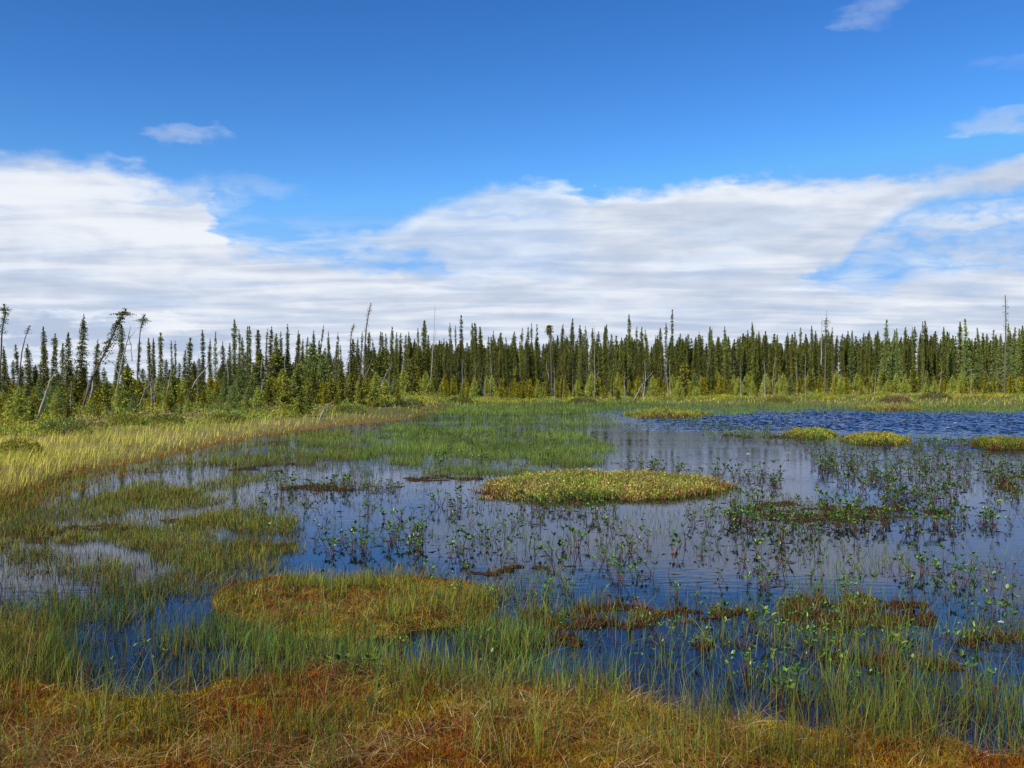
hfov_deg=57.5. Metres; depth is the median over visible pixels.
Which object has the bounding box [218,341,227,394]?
spruce tree
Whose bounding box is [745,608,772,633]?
buckbean plant
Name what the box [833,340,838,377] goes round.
spruce tree
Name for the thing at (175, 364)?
spruce tree
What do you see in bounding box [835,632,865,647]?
buckbean plant
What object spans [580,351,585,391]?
spruce tree
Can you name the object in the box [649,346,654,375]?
spruce tree
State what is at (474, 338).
spruce tree
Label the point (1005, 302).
spruce tree
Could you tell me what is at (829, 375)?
spruce tree
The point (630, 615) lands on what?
buckbean plant
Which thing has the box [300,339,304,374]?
spruce tree
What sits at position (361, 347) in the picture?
spruce tree
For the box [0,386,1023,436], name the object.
shrubs
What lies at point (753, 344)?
spruce tree
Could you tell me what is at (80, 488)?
rusty moss fringe
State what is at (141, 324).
spruce tree
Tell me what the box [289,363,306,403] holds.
young spruce
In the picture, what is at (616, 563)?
buckbean plant
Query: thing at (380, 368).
young spruce
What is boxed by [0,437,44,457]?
bog shrub
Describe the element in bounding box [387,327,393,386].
spruce tree
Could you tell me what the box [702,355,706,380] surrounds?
spruce tree
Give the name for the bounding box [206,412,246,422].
bog shrub
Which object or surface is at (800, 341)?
spruce tree
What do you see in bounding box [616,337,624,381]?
spruce tree
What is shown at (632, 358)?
spruce tree
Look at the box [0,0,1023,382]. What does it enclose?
sky
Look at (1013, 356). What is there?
spruce tree
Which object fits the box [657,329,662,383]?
spruce tree
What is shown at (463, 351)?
spruce tree
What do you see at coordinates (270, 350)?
spruce tree
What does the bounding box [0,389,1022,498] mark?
meadow sedge
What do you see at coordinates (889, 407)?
moss island
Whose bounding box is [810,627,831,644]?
buckbean plant
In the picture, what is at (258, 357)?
young spruce
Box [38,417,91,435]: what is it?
bog shrub
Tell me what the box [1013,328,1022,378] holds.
tamarack tree
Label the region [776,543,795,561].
buckbean plant
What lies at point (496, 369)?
spruce tree
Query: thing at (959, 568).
buckbean plant
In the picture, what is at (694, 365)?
spruce tree
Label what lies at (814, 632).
buckbean plant
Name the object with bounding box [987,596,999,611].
buckbean plant
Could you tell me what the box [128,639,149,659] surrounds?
buckbean plant
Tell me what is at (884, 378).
young spruce
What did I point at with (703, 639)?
buckbean plant
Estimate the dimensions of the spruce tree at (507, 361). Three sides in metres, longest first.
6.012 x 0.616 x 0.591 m
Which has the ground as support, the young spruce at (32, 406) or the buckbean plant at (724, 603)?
the young spruce at (32, 406)
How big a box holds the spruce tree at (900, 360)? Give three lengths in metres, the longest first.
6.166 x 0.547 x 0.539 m
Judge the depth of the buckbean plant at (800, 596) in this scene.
6.82 m
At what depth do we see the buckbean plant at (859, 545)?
9.03 m
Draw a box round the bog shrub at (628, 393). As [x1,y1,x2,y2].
[610,390,634,396]
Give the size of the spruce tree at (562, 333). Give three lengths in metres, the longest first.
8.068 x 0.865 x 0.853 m
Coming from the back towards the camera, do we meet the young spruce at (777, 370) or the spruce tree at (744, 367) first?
the spruce tree at (744, 367)
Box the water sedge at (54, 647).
[0,397,1023,767]
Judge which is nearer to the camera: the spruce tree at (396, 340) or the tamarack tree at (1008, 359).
the spruce tree at (396, 340)
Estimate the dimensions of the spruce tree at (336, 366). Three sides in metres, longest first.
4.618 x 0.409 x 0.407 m
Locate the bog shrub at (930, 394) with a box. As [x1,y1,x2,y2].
[918,392,951,398]
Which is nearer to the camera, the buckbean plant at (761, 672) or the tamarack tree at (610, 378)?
the buckbean plant at (761, 672)
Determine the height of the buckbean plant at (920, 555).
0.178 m
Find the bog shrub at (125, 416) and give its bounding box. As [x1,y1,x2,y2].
[108,413,147,425]
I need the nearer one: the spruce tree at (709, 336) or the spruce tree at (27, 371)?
the spruce tree at (27, 371)
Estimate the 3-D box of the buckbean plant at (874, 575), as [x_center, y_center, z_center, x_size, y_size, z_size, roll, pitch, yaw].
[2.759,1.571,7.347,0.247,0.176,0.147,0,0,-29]
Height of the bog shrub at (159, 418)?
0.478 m
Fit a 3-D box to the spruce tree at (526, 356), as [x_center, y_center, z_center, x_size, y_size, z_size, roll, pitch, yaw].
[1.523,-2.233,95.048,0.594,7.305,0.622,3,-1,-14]
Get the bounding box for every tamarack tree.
[28,380,47,414]
[44,372,63,409]
[48,388,73,418]
[126,393,139,414]
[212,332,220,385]
[217,372,231,403]
[222,383,243,409]
[234,364,247,404]
[239,377,266,404]
[241,385,252,409]
[290,342,335,390]
[312,353,331,391]
[388,376,400,397]
[574,335,585,389]
[604,370,615,395]
[687,371,698,391]
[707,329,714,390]
[721,331,735,392]
[784,376,794,395]
[846,330,856,389]
[878,319,893,389]
[887,330,896,385]
[891,332,902,387]
[922,377,931,391]
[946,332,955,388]
[959,318,973,388]
[974,328,983,387]
[987,330,997,390]
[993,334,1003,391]
[1003,323,1015,386]
[1006,327,1017,380]
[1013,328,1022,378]
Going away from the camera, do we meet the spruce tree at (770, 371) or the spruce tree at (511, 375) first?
the spruce tree at (511, 375)
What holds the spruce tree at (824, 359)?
on the ground
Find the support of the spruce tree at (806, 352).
on the ground
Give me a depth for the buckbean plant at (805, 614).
6.30 m
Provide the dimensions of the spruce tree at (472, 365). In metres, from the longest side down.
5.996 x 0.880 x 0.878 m
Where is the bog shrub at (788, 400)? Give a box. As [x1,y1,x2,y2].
[764,396,794,402]
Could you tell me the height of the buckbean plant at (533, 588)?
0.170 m
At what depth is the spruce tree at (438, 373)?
104.19 m
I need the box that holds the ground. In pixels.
[0,383,1023,767]
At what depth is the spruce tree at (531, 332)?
106.03 m
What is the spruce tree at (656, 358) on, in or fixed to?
on the ground
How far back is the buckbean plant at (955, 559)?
7.98 m
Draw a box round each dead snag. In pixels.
[35,371,54,420]
[89,366,95,398]
[113,326,130,407]
[139,378,154,404]
[186,350,220,400]
[319,402,332,419]
[431,313,437,375]
[553,366,555,401]
[594,327,596,396]
[803,357,810,395]
[819,323,822,364]
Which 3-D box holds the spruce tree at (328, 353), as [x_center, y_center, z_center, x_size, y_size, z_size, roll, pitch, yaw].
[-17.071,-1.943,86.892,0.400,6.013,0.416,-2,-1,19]
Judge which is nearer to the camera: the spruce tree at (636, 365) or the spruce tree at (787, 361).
the spruce tree at (636, 365)
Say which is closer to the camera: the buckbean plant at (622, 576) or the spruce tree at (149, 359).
the buckbean plant at (622, 576)
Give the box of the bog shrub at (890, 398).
[879,395,911,401]
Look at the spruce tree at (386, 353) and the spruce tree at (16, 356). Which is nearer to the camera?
the spruce tree at (16, 356)
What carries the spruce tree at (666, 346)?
on the ground
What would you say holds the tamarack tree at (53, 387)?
on the ground
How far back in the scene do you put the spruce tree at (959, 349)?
118.56 m
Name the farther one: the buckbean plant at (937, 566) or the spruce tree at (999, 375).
the spruce tree at (999, 375)
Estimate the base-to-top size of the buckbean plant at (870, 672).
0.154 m
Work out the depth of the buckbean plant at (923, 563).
8.12 m
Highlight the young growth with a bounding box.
[0,368,1023,423]
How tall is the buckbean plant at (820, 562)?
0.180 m
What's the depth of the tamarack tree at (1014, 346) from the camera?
115.66 m
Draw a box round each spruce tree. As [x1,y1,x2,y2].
[0,304,11,387]
[0,346,8,395]
[13,344,21,390]
[18,325,29,383]
[22,344,35,402]
[36,363,42,386]
[40,327,49,388]
[40,339,47,390]
[49,333,57,373]
[52,339,58,376]
[57,343,66,390]
[61,332,73,392]
[74,315,89,390]
[80,308,133,412]
[90,339,100,392]
[113,350,120,380]
[113,364,119,389]
[117,324,126,386]
[134,314,151,380]
[136,342,141,374]
[147,338,153,397]
[151,338,155,388]
[157,333,164,398]
[170,341,173,371]
[174,343,177,374]
[180,350,187,380]
[184,338,193,396]
[200,330,205,386]
[207,339,211,381]
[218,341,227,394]
[227,343,231,389]
[230,319,238,384]
[237,330,241,372]
[239,337,246,386]
[245,326,248,379]
[247,326,252,380]
[254,330,260,363]
[264,329,268,372]
[267,326,274,377]
[270,333,279,378]
[279,331,283,365]
[285,324,289,377]
[293,334,301,390]
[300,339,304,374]
[305,337,308,367]
[317,341,321,358]
[320,325,323,353]
[327,331,330,376]
[332,348,337,379]
[334,342,338,382]
[337,332,339,366]
[347,324,356,378]
[354,339,359,387]
[359,333,363,373]
[362,303,372,378]
[366,333,371,381]
[372,340,375,371]
[378,332,382,379]
[381,332,385,375]
[384,333,388,378]
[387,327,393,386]
[391,344,399,386]
[394,332,398,378]
[397,333,402,386]
[401,335,407,389]
[406,332,409,379]
[407,338,414,392]
[415,347,424,379]
[416,329,419,369]
[420,320,426,370]
[423,353,430,378]
[424,322,426,351]
[426,344,433,378]
[429,345,438,394]
[434,343,438,393]
[435,362,441,391]
[439,340,442,377]
[442,338,445,371]
[446,347,450,378]
[446,354,450,383]
[448,328,452,388]
[449,356,454,382]
[454,325,457,381]
[455,344,462,394]
[458,315,463,384]
[461,336,465,385]
[461,348,468,388]
[467,337,475,389]
[470,323,473,350]
[471,323,477,374]
[474,326,478,388]
[477,326,484,393]
[486,336,490,381]
[489,337,494,383]
[490,330,494,373]
[490,343,499,391]
[493,341,499,390]
[498,333,502,385]
[502,345,508,392]
[504,337,510,395]
[505,348,513,389]
[512,331,517,379]
[518,328,523,383]
[518,349,523,384]
[524,326,529,381]
[527,347,534,389]
[528,348,535,387]
[529,323,532,350]
[534,324,539,382]
[535,350,541,382]
[543,353,548,387]
[545,325,553,395]
[545,358,553,392]
[548,332,551,372]
[556,345,560,389]
[559,324,565,394]
[560,349,564,393]
[562,347,566,384]
[564,351,570,393]
[567,319,574,393]
[570,330,575,393]
[576,325,585,391]
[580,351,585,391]
[583,334,586,381]
[584,326,587,376]
[587,349,591,375]
[590,328,595,375]
[596,347,604,390]
[599,324,608,383]
[601,326,609,393]
[608,339,613,378]
[613,344,615,379]
[615,349,619,376]
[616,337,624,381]
[619,358,627,384]
[626,347,634,390]
[627,315,633,390]
[631,354,641,390]
[634,329,637,373]
[638,327,643,374]
[639,351,643,385]
[641,352,651,388]
[644,330,649,389]
[644,337,649,389]
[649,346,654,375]
[649,350,653,380]
[654,335,658,383]
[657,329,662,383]
[659,343,666,390]
[663,324,667,386]
[666,347,671,383]
[670,309,674,377]
[674,344,681,382]
[676,341,681,380]
[685,336,687,375]
[689,342,699,385]
[696,335,699,375]
[697,335,707,381]
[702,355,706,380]
[707,327,714,389]
[709,344,716,393]
[714,337,722,378]
[722,327,725,364]
[724,347,729,390]
[729,348,733,385]
[734,336,742,388]
[737,337,742,381]
[741,345,747,387]
[745,330,750,376]
[750,322,760,382]
[751,334,758,384]
[757,331,763,386]
[761,331,769,380]
[767,343,775,386]
[774,335,781,384]
[775,349,782,376]
[780,344,783,372]
[782,349,785,374]
[785,348,790,379]
[789,343,796,388]
[790,332,797,379]
[793,349,803,391]
[799,327,801,367]
[803,342,809,368]
[809,326,817,370]
[809,341,813,369]
[811,342,819,388]
[817,341,822,390]
[820,318,830,394]
[822,346,827,375]
[826,345,831,391]
[831,328,833,380]
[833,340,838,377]
[840,350,845,376]
[844,331,850,377]
[857,349,865,382]
[859,333,865,382]
[864,331,871,385]
[864,356,869,387]
[872,330,879,389]
[880,342,884,371]
[881,348,891,385]
[898,345,901,382]
[901,334,910,373]
[902,343,905,376]
[905,341,911,384]
[911,327,914,363]
[916,345,922,386]
[916,350,921,391]
[921,321,924,383]
[921,331,933,385]
[923,321,927,379]
[932,337,936,378]
[935,344,940,386]
[938,327,949,391]
[954,322,964,386]
[972,349,976,382]
[978,345,984,382]
[984,334,988,378]
[1002,295,1008,391]
[1009,340,1016,378]
[1014,330,1023,391]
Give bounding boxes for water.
[0,402,1023,754]
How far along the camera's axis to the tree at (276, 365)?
59.94 m
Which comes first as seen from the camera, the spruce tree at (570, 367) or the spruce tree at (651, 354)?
the spruce tree at (570, 367)
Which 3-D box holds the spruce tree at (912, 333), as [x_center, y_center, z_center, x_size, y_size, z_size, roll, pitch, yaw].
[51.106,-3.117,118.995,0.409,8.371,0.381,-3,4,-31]
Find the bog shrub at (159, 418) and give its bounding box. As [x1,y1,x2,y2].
[146,413,187,424]
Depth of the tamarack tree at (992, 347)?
111.28 m
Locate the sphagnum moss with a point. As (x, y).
(425, 764)
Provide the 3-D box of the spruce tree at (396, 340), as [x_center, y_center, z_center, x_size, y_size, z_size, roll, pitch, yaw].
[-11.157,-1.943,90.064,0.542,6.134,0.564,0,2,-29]
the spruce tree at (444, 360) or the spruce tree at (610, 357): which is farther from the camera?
the spruce tree at (610, 357)
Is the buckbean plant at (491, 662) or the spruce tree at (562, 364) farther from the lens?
the spruce tree at (562, 364)
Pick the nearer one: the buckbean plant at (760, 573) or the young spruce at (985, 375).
the buckbean plant at (760, 573)
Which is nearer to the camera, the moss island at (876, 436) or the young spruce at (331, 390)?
the moss island at (876, 436)
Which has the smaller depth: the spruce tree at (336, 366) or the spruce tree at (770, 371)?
the spruce tree at (336, 366)
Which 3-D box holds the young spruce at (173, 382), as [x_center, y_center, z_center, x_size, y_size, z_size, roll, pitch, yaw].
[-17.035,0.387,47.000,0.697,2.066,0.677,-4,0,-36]
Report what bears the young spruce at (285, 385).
on the ground
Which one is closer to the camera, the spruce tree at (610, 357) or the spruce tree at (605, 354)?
the spruce tree at (605, 354)
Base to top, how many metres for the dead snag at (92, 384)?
2.258 m
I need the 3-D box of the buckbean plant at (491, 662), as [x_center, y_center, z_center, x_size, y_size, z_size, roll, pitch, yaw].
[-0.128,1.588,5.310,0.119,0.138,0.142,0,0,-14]
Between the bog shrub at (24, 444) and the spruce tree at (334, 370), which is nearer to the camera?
the bog shrub at (24, 444)
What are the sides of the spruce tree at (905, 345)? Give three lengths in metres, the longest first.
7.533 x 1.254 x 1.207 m
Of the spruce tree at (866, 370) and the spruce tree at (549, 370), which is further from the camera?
the spruce tree at (866, 370)
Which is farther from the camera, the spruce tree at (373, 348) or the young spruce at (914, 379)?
the young spruce at (914, 379)
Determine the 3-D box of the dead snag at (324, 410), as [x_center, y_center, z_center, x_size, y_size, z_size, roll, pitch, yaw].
[-7.569,1.099,37.980,0.631,0.770,0.192,0,0,0]
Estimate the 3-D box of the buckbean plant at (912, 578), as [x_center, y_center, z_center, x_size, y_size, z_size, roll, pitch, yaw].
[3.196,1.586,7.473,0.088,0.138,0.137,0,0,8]
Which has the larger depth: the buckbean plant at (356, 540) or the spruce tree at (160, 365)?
the spruce tree at (160, 365)
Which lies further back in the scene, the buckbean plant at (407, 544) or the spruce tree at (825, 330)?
the spruce tree at (825, 330)
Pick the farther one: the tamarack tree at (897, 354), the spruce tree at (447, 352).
the spruce tree at (447, 352)
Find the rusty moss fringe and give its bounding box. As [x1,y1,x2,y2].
[0,419,394,527]
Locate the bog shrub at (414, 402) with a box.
[390,398,424,406]
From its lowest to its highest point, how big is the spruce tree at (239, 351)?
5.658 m
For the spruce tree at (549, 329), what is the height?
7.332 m
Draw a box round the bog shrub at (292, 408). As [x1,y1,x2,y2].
[281,404,310,413]
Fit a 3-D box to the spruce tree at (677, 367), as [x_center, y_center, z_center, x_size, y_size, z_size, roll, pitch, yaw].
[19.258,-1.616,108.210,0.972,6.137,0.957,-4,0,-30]
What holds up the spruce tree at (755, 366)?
on the ground
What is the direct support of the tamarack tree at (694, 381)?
on the ground
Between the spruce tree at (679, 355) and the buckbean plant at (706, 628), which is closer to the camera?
the buckbean plant at (706, 628)
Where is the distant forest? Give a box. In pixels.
[0,325,1023,390]
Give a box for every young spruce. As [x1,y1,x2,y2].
[4,395,13,418]
[26,402,37,422]
[63,404,74,419]
[66,365,84,407]
[99,378,115,409]
[104,401,112,417]
[118,366,138,403]
[167,372,179,405]
[178,405,183,416]
[185,386,195,403]
[196,377,208,406]
[245,363,265,399]
[253,349,269,394]
[261,377,276,408]
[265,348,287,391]
[279,370,292,405]
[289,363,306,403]
[293,388,308,416]
[304,386,313,410]
[306,364,321,404]
[327,376,334,404]
[336,365,347,401]
[344,371,356,403]
[354,373,366,405]
[369,352,387,387]
[406,353,420,397]
[512,366,521,392]
[545,378,551,397]
[615,389,621,400]
[678,360,691,395]
[723,379,728,394]
[773,365,780,394]
[806,368,816,392]
[878,371,887,392]
[909,363,919,392]
[981,371,989,391]
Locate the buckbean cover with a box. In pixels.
[223,419,1023,554]
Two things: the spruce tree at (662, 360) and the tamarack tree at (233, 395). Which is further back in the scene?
the spruce tree at (662, 360)
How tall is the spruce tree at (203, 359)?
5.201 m
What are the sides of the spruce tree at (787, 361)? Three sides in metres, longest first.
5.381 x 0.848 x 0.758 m
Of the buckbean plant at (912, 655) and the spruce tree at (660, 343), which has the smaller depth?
the buckbean plant at (912, 655)
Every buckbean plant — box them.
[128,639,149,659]
[151,645,175,661]
[319,537,337,552]
[320,650,348,675]
[326,656,336,679]
[341,538,358,552]
[343,652,357,677]
[358,652,378,678]
[359,532,377,552]
[397,537,415,552]
[411,537,423,555]
[411,558,431,580]
[418,536,434,553]
[427,561,441,583]
[444,535,454,558]
[480,627,499,654]
[480,647,495,673]
[485,535,495,552]
[497,539,510,562]
[521,576,541,600]
[533,536,550,555]
[540,541,563,558]
[542,578,553,600]
[543,546,577,566]
[546,554,568,573]
[548,530,566,553]
[549,611,565,623]
[559,615,567,631]
[589,549,603,563]
[591,627,601,640]
[600,560,634,580]
[604,552,616,568]
[612,563,633,585]
[614,545,625,558]
[614,569,632,586]
[617,538,635,558]
[625,609,634,621]
[633,560,647,579]
[636,561,657,576]
[638,619,674,645]
[641,644,658,660]
[643,556,656,579]
[647,611,666,635]
[662,539,680,554]
[667,641,693,669]
[670,583,680,596]
[672,580,682,594]
[687,626,711,645]
[692,591,707,609]
[692,635,713,652]
[693,543,706,555]
[705,599,729,619]
[705,606,716,623]
[723,656,734,676]
[729,649,752,686]
[737,644,756,668]
[740,541,748,562]
[742,571,759,584]
[742,573,770,587]
[745,531,769,552]
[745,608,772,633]
[747,559,761,574]
[748,565,768,583]
[750,538,764,555]
[754,660,765,677]
[755,564,776,586]
[757,555,782,580]
[759,605,778,635]
[762,658,769,672]
[768,541,796,563]
[768,675,787,696]
[769,647,786,669]
[772,662,806,689]
[773,558,788,574]
[774,619,797,634]
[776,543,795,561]
[779,593,805,609]
[783,640,793,658]
[785,631,817,659]
[786,678,815,701]
[794,633,827,658]
[796,625,809,645]
[798,601,835,629]
[799,611,816,630]
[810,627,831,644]
[814,559,822,580]
[821,627,840,652]
[823,620,840,635]
[831,609,863,626]
[833,562,859,581]
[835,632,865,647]
[839,575,853,595]
[845,533,868,554]
[847,549,862,565]
[847,669,879,695]
[849,573,878,594]
[854,625,884,654]
[861,598,876,615]
[882,557,897,567]
[888,632,907,658]
[891,618,924,648]
[895,648,915,685]
[897,627,919,656]
[898,542,916,557]
[898,557,911,575]
[901,638,914,661]
[906,551,935,572]
[907,573,915,588]
[913,555,924,573]
[914,553,936,572]
[928,653,942,675]
[930,554,942,577]
[935,543,954,564]
[940,630,949,643]
[942,585,956,597]
[946,566,961,582]
[947,621,960,642]
[949,557,967,576]
[952,566,974,587]
[954,649,995,684]
[960,551,981,570]
[960,561,991,580]
[962,596,977,611]
[963,621,990,650]
[963,629,987,648]
[964,567,973,581]
[973,601,990,614]
[975,561,995,579]
[983,566,996,588]
[985,602,1001,616]
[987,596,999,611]
[999,601,1019,624]
[1003,576,1016,595]
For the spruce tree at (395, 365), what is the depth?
81.40 m
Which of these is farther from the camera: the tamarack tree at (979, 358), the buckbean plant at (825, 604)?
the tamarack tree at (979, 358)
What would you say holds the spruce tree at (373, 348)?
on the ground
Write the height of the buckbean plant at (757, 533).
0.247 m
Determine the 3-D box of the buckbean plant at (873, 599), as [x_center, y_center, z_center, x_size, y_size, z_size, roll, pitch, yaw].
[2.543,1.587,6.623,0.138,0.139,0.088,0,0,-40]
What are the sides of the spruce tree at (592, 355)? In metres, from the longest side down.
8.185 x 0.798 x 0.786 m
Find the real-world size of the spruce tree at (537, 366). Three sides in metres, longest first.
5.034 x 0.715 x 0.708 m
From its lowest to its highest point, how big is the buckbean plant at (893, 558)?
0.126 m
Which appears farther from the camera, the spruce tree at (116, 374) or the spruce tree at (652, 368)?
the spruce tree at (652, 368)
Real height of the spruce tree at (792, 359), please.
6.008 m
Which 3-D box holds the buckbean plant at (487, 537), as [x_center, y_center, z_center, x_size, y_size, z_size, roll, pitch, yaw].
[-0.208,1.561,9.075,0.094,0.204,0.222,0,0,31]
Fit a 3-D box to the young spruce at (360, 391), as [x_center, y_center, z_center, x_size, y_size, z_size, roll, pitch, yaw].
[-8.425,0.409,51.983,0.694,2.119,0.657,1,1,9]
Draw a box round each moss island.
[459,467,736,504]
[619,406,708,418]
[783,427,837,438]
[837,431,911,444]
[848,403,924,411]
[968,434,1023,449]
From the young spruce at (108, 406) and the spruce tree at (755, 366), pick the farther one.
the spruce tree at (755, 366)
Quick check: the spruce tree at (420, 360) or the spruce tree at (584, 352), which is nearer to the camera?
the spruce tree at (420, 360)
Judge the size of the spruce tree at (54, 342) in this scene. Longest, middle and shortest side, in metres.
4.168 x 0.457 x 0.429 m
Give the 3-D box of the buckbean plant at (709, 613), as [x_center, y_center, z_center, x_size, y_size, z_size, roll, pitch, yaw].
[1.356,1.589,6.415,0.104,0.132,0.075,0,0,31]
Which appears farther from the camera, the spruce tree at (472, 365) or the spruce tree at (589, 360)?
the spruce tree at (589, 360)
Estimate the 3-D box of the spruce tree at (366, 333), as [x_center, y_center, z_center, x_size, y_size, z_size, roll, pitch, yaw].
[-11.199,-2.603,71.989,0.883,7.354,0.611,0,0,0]
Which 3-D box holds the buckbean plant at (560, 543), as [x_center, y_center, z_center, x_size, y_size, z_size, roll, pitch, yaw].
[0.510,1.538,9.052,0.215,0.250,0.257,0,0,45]
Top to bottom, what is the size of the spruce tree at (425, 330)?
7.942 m
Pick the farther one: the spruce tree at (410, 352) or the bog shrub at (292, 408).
the spruce tree at (410, 352)
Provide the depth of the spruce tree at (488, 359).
104.29 m
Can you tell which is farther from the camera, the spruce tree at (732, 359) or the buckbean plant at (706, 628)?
the spruce tree at (732, 359)
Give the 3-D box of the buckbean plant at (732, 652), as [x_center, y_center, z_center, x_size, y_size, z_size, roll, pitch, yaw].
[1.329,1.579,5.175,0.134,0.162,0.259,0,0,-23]
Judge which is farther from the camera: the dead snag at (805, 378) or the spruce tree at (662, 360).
the spruce tree at (662, 360)
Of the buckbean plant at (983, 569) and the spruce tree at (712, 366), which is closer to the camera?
the buckbean plant at (983, 569)
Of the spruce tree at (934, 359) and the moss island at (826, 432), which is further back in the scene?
the spruce tree at (934, 359)
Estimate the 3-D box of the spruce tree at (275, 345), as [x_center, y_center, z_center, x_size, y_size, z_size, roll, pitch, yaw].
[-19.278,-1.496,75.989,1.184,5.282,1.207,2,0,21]
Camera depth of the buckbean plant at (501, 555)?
8.63 m
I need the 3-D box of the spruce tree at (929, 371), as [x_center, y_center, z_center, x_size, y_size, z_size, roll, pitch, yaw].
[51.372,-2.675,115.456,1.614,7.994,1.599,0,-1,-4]
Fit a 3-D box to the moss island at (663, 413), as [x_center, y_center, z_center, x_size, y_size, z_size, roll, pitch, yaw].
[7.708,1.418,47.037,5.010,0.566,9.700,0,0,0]
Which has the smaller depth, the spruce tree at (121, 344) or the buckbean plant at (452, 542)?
the buckbean plant at (452, 542)
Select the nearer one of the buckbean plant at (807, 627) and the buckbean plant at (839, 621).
the buckbean plant at (807, 627)
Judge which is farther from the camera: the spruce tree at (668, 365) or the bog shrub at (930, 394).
the spruce tree at (668, 365)
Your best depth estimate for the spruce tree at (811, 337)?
119.69 m
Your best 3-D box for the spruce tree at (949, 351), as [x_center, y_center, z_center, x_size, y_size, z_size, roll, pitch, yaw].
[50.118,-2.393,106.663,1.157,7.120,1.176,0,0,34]
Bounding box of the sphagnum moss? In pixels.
[0,574,1023,767]
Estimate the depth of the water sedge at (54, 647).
5.87 m
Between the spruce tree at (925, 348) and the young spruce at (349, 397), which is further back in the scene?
the spruce tree at (925, 348)
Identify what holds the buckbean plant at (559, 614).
in the water
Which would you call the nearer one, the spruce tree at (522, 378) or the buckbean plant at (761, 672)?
the buckbean plant at (761, 672)
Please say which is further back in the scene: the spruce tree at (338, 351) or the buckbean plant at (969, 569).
the spruce tree at (338, 351)
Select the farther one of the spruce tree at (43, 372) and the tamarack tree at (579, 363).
the tamarack tree at (579, 363)
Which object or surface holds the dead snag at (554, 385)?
on the ground
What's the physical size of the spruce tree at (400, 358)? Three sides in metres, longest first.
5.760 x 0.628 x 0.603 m
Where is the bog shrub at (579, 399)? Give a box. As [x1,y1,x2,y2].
[569,397,596,402]
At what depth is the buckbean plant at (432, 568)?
7.53 m
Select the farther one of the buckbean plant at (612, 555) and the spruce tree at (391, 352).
the spruce tree at (391, 352)
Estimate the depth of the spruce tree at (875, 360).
114.75 m
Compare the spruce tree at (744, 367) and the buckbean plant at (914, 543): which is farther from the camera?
the spruce tree at (744, 367)
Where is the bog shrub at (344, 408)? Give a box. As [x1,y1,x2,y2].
[333,404,366,412]
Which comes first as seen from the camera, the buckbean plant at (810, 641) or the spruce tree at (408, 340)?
the buckbean plant at (810, 641)
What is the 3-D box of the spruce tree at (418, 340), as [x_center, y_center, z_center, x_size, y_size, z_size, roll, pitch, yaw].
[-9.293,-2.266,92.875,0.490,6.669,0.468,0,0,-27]
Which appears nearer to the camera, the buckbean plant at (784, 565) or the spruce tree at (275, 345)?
the buckbean plant at (784, 565)
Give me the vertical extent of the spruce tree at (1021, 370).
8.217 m
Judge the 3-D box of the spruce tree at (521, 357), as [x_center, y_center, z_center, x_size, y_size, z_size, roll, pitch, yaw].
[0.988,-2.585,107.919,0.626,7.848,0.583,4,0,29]
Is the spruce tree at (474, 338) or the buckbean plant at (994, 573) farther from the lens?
the spruce tree at (474, 338)
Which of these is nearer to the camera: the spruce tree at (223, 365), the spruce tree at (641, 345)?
the spruce tree at (223, 365)
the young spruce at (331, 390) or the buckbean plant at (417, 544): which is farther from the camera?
the young spruce at (331, 390)
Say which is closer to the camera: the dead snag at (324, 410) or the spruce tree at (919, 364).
the dead snag at (324, 410)
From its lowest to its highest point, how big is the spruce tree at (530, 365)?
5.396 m
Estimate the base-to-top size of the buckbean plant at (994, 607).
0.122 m
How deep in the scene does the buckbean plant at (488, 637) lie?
5.73 m
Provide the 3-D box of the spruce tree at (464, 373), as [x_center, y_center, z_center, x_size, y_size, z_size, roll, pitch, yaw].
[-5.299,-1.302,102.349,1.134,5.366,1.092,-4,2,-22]
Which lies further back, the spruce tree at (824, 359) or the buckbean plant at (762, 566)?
the spruce tree at (824, 359)
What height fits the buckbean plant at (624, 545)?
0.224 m
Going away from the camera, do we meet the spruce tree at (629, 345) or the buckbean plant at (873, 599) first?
the buckbean plant at (873, 599)
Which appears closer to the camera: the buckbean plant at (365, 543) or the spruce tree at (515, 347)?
the buckbean plant at (365, 543)
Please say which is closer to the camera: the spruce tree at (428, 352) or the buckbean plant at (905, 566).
the buckbean plant at (905, 566)
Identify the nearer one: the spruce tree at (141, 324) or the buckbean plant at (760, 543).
the buckbean plant at (760, 543)
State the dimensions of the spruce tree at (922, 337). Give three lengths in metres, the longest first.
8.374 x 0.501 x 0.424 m
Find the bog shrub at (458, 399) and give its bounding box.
[449,396,472,402]
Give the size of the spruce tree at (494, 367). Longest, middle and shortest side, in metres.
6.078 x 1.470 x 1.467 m
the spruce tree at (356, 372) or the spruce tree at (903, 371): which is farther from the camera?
the spruce tree at (903, 371)
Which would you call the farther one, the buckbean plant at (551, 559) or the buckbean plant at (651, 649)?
the buckbean plant at (551, 559)
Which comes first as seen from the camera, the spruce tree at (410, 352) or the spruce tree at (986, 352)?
the spruce tree at (410, 352)
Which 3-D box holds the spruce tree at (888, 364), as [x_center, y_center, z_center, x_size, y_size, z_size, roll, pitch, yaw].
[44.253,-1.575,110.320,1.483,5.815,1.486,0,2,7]
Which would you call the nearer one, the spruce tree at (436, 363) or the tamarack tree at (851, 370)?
the spruce tree at (436, 363)
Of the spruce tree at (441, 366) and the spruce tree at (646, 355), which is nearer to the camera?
the spruce tree at (441, 366)

